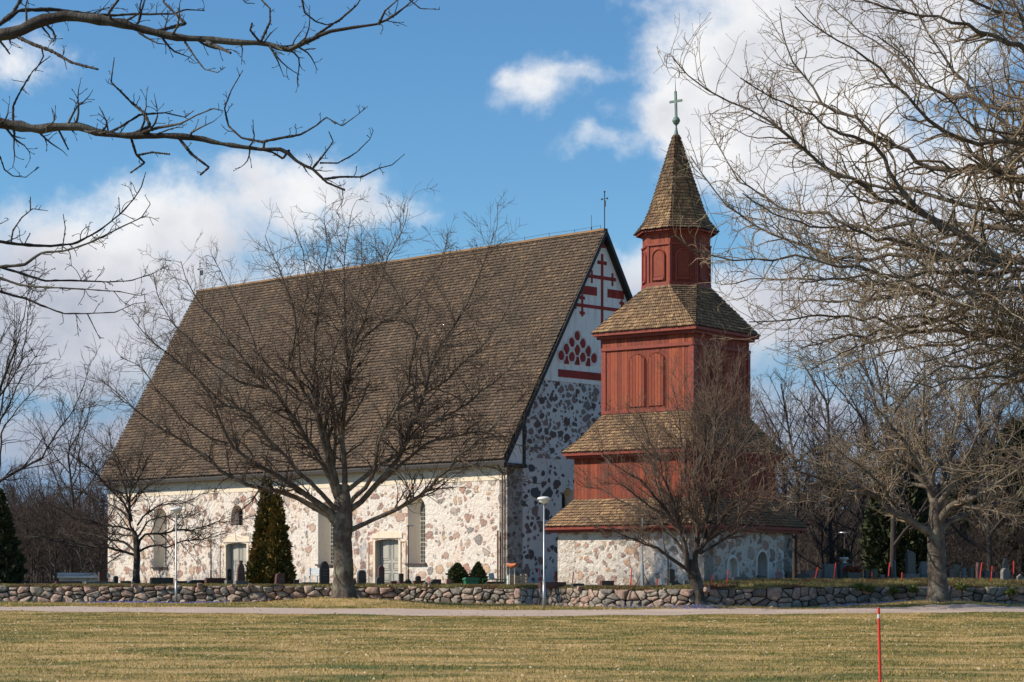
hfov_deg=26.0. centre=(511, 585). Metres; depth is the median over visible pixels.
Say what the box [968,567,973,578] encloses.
gravestone
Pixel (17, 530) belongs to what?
bare tree
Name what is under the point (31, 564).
bare tree
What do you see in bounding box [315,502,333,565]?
window
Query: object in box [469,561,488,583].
globe shrub
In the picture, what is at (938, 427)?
bare tree
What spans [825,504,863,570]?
bare tree
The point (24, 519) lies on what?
bare tree
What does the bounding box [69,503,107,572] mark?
bare tree
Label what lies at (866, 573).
gravestone
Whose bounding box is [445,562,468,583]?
globe shrub
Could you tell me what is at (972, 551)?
bare tree
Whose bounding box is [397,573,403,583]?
gravestone
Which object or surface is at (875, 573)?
gravestone
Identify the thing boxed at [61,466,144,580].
bare tree
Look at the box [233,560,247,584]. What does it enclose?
gravestone
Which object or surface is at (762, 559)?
arched doorway
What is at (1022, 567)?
bare tree
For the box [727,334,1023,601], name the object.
maple tree
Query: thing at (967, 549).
bare tree
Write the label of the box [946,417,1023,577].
tree
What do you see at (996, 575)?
gravestone
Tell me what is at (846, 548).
bare tree
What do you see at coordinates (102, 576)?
gravestone
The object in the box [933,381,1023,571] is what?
bare tree
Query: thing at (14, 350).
bare tree
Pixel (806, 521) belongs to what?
bare tree
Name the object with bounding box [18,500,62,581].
bare tree
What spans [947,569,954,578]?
gravestone
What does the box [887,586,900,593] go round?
fern tuft
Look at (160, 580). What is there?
gravestone
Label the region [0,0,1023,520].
sky
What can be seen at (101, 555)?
bare tree
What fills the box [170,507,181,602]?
street lamp
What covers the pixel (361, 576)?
gravestone
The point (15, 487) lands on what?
bare tree
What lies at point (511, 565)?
wheelbarrow
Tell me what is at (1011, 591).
fern tuft
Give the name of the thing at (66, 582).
gravestone
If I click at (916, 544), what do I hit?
thuja
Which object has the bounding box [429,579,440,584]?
gravestone
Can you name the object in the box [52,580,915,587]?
churchyard ground
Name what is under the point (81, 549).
bare tree
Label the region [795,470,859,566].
bare tree
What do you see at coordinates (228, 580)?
gravestone
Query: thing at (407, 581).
gravestone
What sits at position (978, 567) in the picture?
gravestone
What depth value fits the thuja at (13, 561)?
107.62 m
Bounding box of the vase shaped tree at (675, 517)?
[570,325,807,604]
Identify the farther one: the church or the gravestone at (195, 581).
the church
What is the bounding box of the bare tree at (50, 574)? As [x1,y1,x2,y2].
[18,494,89,581]
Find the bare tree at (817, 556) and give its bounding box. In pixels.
[797,528,834,569]
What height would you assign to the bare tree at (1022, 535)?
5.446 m
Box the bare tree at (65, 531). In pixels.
[35,493,94,581]
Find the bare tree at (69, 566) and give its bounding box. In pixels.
[58,549,78,572]
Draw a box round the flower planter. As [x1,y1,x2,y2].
[842,565,862,578]
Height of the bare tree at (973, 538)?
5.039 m
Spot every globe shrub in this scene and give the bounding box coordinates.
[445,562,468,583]
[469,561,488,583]
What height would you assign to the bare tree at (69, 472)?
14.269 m
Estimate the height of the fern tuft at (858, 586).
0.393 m
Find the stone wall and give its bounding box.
[0,583,1023,607]
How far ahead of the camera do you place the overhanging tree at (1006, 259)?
45.40 m
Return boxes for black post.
[667,552,674,584]
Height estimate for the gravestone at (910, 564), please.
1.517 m
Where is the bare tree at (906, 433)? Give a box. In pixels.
[833,375,968,546]
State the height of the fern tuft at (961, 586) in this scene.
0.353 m
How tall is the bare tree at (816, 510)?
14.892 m
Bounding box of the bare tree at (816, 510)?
[791,446,854,569]
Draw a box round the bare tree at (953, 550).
[936,484,981,575]
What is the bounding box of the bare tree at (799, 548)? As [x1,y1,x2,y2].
[795,501,834,569]
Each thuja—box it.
[0,487,28,583]
[245,478,296,583]
[858,466,909,578]
[889,458,929,577]
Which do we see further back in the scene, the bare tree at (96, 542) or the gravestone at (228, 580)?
the bare tree at (96, 542)
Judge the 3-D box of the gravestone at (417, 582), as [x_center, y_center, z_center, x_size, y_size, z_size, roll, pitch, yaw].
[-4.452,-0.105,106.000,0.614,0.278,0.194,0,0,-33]
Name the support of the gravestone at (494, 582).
on the churchyard ground at (677, 587)
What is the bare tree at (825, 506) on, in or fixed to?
on the churchyard ground at (677, 587)
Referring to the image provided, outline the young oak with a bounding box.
[16,416,262,583]
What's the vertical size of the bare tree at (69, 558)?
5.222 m
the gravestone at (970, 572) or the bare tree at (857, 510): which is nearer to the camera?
the gravestone at (970, 572)
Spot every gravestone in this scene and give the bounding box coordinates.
[26,582,51,583]
[55,581,81,583]
[84,581,114,583]
[98,572,106,580]
[113,576,117,583]
[150,578,172,584]
[187,580,203,583]
[204,578,225,583]
[224,569,233,583]
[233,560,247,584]
[274,573,284,584]
[319,561,329,584]
[357,570,365,583]
[376,577,383,584]
[378,565,384,582]
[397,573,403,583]
[403,579,411,586]
[412,581,424,583]
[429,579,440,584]
[445,579,450,584]
[485,582,503,583]
[538,582,565,587]
[571,583,583,587]
[600,581,613,585]
[732,577,748,580]
[756,575,765,578]
[785,572,791,578]
[795,574,809,578]
[802,570,821,577]
[822,564,836,578]
[838,563,851,578]
[864,570,869,578]
[871,569,877,578]
[885,567,892,577]
[892,560,898,577]
[903,551,919,578]
[919,561,927,578]
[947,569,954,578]
[951,565,958,578]
[961,568,967,578]
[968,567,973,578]
[976,562,980,578]
[982,570,990,578]
[993,572,998,578]
[1000,568,1009,579]
[1002,558,1007,567]
[1016,574,1022,579]
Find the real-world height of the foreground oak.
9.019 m
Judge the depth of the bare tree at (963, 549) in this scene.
159.08 m
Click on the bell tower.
(656, 317)
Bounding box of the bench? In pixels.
[304,568,318,581]
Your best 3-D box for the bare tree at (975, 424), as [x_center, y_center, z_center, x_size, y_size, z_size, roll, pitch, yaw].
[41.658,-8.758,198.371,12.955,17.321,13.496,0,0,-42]
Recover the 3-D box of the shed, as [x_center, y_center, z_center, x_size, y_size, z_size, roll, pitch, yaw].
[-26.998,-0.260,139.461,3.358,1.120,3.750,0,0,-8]
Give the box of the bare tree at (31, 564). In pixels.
[7,478,68,581]
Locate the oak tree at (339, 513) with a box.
[62,180,556,598]
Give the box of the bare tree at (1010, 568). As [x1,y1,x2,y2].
[934,374,1022,578]
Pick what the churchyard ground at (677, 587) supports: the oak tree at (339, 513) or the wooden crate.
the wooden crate
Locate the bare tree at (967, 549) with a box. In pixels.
[928,485,985,574]
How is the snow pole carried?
on the lawn at (624, 674)
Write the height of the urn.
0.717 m
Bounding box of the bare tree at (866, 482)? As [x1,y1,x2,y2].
[840,418,891,538]
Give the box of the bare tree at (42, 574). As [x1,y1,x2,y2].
[7,458,91,581]
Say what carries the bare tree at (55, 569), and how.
on the churchyard ground at (677, 587)
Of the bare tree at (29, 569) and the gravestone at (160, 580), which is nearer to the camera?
the gravestone at (160, 580)
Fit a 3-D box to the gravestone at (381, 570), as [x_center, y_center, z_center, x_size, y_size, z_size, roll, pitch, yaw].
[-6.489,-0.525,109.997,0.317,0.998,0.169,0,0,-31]
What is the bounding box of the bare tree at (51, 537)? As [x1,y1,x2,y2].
[16,485,86,582]
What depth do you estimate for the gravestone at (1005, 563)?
111.94 m
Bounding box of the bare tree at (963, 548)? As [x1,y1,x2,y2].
[948,485,1008,574]
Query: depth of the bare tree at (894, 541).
111.73 m
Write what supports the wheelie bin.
on the churchyard ground at (677, 587)
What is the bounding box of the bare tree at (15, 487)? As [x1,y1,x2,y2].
[0,456,49,551]
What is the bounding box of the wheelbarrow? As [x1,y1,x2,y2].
[507,562,516,581]
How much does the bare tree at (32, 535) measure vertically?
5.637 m
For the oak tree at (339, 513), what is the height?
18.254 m
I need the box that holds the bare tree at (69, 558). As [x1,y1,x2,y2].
[55,514,85,572]
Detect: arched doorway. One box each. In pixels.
[726,555,738,578]
[755,549,768,578]
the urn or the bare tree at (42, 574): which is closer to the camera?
the urn
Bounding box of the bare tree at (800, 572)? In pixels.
[793,478,825,573]
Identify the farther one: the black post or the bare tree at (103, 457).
the bare tree at (103, 457)
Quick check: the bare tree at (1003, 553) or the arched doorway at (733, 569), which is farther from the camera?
the bare tree at (1003, 553)
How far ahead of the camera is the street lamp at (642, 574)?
95.54 m
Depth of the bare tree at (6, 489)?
153.95 m
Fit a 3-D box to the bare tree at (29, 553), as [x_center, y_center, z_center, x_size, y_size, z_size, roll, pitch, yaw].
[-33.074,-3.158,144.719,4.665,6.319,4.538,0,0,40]
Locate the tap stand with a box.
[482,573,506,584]
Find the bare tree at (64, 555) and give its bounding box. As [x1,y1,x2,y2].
[31,503,82,580]
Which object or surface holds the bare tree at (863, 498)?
on the churchyard ground at (677, 587)
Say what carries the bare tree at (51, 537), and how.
on the churchyard ground at (677, 587)
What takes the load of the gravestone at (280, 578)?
on the churchyard ground at (677, 587)
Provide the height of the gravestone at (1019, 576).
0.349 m
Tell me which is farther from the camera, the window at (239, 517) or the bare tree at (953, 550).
the bare tree at (953, 550)
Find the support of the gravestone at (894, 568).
on the churchyard ground at (677, 587)
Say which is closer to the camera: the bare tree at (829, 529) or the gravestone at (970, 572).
the gravestone at (970, 572)
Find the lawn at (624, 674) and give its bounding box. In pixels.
[0,597,1023,681]
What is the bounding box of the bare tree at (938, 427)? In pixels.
[842,386,996,547]
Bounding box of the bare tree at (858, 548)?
[848,503,867,563]
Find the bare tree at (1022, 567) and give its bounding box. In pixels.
[992,385,1023,577]
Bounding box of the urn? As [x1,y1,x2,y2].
[837,548,850,562]
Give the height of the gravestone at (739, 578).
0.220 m
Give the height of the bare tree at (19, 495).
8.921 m
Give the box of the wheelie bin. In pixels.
[462,578,479,586]
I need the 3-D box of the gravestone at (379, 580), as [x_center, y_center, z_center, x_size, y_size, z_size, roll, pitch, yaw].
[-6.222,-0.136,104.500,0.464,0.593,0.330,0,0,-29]
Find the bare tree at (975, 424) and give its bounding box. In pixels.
[931,398,1010,551]
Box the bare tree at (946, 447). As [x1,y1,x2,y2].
[868,395,993,567]
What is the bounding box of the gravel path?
[0,604,1023,616]
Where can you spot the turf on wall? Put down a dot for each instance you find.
(851, 582)
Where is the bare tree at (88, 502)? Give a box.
[38,475,115,572]
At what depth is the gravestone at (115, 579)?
106.94 m
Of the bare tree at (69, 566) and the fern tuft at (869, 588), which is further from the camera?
the bare tree at (69, 566)
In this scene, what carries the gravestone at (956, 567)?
on the churchyard ground at (677, 587)
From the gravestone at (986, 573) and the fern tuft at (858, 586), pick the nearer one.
the fern tuft at (858, 586)
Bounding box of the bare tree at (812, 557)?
[797,532,838,569]
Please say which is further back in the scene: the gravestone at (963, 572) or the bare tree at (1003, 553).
the bare tree at (1003, 553)
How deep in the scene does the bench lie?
113.27 m
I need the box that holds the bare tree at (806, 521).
[777,469,827,559]
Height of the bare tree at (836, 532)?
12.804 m
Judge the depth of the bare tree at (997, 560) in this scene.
143.61 m
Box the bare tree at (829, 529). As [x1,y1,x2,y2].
[772,331,885,563]
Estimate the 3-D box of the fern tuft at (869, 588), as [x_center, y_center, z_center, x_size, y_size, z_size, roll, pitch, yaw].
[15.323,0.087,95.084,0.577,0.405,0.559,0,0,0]
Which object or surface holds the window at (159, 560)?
in the church
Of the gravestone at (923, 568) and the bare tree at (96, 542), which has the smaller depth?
the gravestone at (923, 568)
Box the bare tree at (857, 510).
[810,474,871,574]
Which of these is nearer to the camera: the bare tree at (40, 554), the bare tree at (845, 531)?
the bare tree at (40, 554)
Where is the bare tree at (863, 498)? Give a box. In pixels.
[777,348,935,574]
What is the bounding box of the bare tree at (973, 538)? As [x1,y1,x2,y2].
[946,516,996,577]
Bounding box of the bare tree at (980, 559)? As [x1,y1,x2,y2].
[957,520,1009,577]
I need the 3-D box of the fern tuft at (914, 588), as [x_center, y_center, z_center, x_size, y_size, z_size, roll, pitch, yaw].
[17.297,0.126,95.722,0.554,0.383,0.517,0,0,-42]
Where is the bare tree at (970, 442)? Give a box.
[934,408,1003,555]
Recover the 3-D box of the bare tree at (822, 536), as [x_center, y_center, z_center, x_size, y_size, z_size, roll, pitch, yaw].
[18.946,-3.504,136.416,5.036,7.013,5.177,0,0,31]
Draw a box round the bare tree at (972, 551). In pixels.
[952,518,997,574]
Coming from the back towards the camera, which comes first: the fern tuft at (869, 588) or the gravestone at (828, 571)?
the gravestone at (828, 571)
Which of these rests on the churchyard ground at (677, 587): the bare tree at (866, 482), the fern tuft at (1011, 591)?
the bare tree at (866, 482)
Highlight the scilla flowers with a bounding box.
[69,600,907,608]
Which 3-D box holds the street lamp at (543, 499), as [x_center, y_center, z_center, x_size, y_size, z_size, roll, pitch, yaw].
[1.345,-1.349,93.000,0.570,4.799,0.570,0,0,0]
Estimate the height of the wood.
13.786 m
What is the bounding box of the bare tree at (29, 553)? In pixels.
[6,496,49,580]
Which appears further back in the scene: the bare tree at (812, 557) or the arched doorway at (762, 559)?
the bare tree at (812, 557)
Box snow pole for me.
[877,608,881,681]
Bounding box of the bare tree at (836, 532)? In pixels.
[780,406,879,577]
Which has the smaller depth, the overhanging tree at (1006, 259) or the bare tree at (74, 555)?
the overhanging tree at (1006, 259)
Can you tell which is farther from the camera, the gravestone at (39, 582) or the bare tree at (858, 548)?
the bare tree at (858, 548)
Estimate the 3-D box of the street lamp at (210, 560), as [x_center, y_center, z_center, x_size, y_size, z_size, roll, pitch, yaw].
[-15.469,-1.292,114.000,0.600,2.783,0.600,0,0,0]
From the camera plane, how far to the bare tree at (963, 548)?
158.72 m
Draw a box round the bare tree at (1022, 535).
[994,507,1023,574]
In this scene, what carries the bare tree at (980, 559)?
on the churchyard ground at (677, 587)
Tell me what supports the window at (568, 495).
in the church
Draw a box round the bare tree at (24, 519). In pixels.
[10,489,40,576]
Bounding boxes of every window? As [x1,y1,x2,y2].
[150,508,167,567]
[231,505,242,524]
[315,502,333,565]
[404,498,426,564]
[562,489,573,507]
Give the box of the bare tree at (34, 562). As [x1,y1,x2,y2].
[15,503,62,581]
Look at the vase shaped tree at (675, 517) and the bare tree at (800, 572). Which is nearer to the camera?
the vase shaped tree at (675, 517)
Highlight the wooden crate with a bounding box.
[509,574,527,584]
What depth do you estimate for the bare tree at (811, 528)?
202.67 m
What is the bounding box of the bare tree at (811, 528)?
[788,452,857,569]
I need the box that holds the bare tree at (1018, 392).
[911,242,1023,480]
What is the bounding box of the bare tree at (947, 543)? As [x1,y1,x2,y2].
[942,505,974,568]
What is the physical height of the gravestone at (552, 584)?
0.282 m
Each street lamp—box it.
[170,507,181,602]
[207,533,214,577]
[402,525,413,578]
[537,496,550,607]
[635,518,648,586]
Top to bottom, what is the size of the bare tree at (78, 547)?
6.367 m
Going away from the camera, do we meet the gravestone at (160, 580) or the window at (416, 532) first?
the gravestone at (160, 580)
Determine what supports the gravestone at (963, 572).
on the churchyard ground at (677, 587)
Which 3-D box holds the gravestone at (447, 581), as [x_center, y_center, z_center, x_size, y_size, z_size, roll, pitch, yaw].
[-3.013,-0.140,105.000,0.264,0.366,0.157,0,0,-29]
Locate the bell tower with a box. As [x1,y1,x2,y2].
[542,82,806,588]
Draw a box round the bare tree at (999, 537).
[969,510,1023,577]
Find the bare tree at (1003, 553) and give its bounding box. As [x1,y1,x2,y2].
[951,441,1023,571]
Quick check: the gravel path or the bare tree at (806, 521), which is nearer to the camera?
the gravel path
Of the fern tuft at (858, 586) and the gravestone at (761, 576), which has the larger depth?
the gravestone at (761, 576)
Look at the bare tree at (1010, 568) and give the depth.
162.99 m
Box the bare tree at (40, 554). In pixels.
[14,501,47,581]
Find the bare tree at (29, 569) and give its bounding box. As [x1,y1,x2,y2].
[20,520,58,578]
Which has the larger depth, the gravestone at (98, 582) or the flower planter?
the gravestone at (98, 582)
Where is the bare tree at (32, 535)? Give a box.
[13,496,69,581]
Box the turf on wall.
[0,577,1023,589]
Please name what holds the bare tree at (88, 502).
on the churchyard ground at (677, 587)
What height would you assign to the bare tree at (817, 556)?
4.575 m
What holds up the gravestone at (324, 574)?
on the churchyard ground at (677, 587)
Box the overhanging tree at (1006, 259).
[653,0,1023,502]
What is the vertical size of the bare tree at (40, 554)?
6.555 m
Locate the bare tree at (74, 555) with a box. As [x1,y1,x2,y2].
[37,484,105,572]
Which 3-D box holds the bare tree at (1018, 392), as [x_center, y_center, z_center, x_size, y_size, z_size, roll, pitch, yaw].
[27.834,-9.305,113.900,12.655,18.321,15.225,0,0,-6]
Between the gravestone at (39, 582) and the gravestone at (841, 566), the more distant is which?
the gravestone at (39, 582)
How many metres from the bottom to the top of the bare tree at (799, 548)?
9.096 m
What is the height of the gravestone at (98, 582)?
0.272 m
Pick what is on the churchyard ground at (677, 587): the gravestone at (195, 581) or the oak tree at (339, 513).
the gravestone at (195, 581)
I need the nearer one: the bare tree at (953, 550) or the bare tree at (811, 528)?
the bare tree at (953, 550)
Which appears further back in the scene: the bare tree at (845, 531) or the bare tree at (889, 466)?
the bare tree at (845, 531)
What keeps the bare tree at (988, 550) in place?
on the churchyard ground at (677, 587)
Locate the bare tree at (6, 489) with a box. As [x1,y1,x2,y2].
[0,460,49,558]
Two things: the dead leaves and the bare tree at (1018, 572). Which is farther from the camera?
the bare tree at (1018, 572)
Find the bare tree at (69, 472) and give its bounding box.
[3,375,127,572]
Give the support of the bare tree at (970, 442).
on the churchyard ground at (677, 587)
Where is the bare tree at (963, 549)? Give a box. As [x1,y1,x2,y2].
[946,499,997,577]
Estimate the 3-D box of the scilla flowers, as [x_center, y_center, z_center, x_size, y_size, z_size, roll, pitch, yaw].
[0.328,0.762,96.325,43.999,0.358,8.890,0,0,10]
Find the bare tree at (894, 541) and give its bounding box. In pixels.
[774,266,1018,576]
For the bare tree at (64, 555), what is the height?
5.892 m
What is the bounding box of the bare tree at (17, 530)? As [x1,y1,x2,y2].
[13,511,33,561]
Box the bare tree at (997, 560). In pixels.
[954,475,1023,571]
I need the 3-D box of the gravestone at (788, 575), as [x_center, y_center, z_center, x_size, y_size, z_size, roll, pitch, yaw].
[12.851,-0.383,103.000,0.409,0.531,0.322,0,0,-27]
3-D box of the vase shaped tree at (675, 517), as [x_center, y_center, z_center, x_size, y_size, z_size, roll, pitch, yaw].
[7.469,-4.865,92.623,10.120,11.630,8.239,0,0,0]
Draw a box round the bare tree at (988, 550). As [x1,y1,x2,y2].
[844,280,1023,578]
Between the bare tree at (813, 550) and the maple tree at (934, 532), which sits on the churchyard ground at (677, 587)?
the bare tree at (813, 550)
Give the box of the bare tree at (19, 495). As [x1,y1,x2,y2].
[1,470,43,546]
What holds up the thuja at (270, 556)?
on the churchyard ground at (677, 587)
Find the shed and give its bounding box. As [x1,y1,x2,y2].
[53,573,109,582]
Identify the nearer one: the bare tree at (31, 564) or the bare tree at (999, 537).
the bare tree at (999, 537)
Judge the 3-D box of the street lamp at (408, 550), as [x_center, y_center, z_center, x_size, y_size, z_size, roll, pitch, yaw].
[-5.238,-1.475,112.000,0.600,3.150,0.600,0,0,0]
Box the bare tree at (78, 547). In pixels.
[60,501,107,571]
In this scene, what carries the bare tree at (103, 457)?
on the churchyard ground at (677, 587)
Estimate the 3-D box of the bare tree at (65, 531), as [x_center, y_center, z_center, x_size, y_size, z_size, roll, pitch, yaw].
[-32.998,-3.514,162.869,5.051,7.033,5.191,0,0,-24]
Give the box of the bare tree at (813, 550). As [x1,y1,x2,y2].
[799,514,825,569]
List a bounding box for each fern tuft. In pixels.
[854,581,866,590]
[865,583,875,591]
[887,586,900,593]
[906,584,919,592]
[955,582,966,589]
[1005,587,1017,595]
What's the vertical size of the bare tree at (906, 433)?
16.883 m
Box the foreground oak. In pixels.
[0,0,439,341]
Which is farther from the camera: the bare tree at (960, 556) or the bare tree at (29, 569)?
the bare tree at (960, 556)
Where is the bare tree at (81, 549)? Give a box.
[58,510,107,572]
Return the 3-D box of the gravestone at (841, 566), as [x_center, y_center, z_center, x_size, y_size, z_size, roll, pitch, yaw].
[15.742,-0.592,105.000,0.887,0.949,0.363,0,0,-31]
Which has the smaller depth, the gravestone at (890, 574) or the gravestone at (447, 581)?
the gravestone at (890, 574)
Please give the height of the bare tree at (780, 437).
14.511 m
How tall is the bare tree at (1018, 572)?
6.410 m
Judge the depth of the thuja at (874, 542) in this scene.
121.36 m
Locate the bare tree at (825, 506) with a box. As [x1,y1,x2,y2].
[778,426,867,556]
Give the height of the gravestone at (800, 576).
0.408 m
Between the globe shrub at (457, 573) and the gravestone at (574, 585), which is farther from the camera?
the globe shrub at (457, 573)
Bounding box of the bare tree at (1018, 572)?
[996,550,1021,574]
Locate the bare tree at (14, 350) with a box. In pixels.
[0,258,125,492]
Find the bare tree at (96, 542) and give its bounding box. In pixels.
[70,501,107,571]
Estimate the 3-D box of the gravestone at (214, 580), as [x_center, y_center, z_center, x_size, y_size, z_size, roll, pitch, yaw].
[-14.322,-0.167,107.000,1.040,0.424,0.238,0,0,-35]
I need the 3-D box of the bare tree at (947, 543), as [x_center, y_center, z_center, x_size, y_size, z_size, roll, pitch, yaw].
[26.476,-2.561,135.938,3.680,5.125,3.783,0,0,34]
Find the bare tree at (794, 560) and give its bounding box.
[752,357,857,578]
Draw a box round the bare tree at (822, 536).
[786,478,861,569]
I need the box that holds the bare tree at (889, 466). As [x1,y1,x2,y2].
[856,424,956,554]
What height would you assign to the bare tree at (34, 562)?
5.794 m
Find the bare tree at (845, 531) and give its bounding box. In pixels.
[815,492,862,565]
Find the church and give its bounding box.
[97,191,632,587]
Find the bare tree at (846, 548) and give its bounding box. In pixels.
[819,528,861,566]
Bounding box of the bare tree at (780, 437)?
[750,374,846,523]
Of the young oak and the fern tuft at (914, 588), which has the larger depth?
the young oak
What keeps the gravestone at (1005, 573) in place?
on the churchyard ground at (677, 587)
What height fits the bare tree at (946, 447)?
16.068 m
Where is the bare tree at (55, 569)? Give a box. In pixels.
[16,479,95,582]
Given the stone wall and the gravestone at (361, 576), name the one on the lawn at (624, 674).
the stone wall
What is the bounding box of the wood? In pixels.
[1,471,1021,586]
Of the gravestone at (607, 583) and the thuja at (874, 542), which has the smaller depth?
the gravestone at (607, 583)
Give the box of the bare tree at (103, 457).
[71,373,144,507]
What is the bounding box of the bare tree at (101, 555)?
[84,517,107,571]
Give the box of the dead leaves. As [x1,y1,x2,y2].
[0,600,1023,681]
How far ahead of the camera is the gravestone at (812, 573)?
105.90 m
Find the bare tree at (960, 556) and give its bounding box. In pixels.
[947,526,978,571]

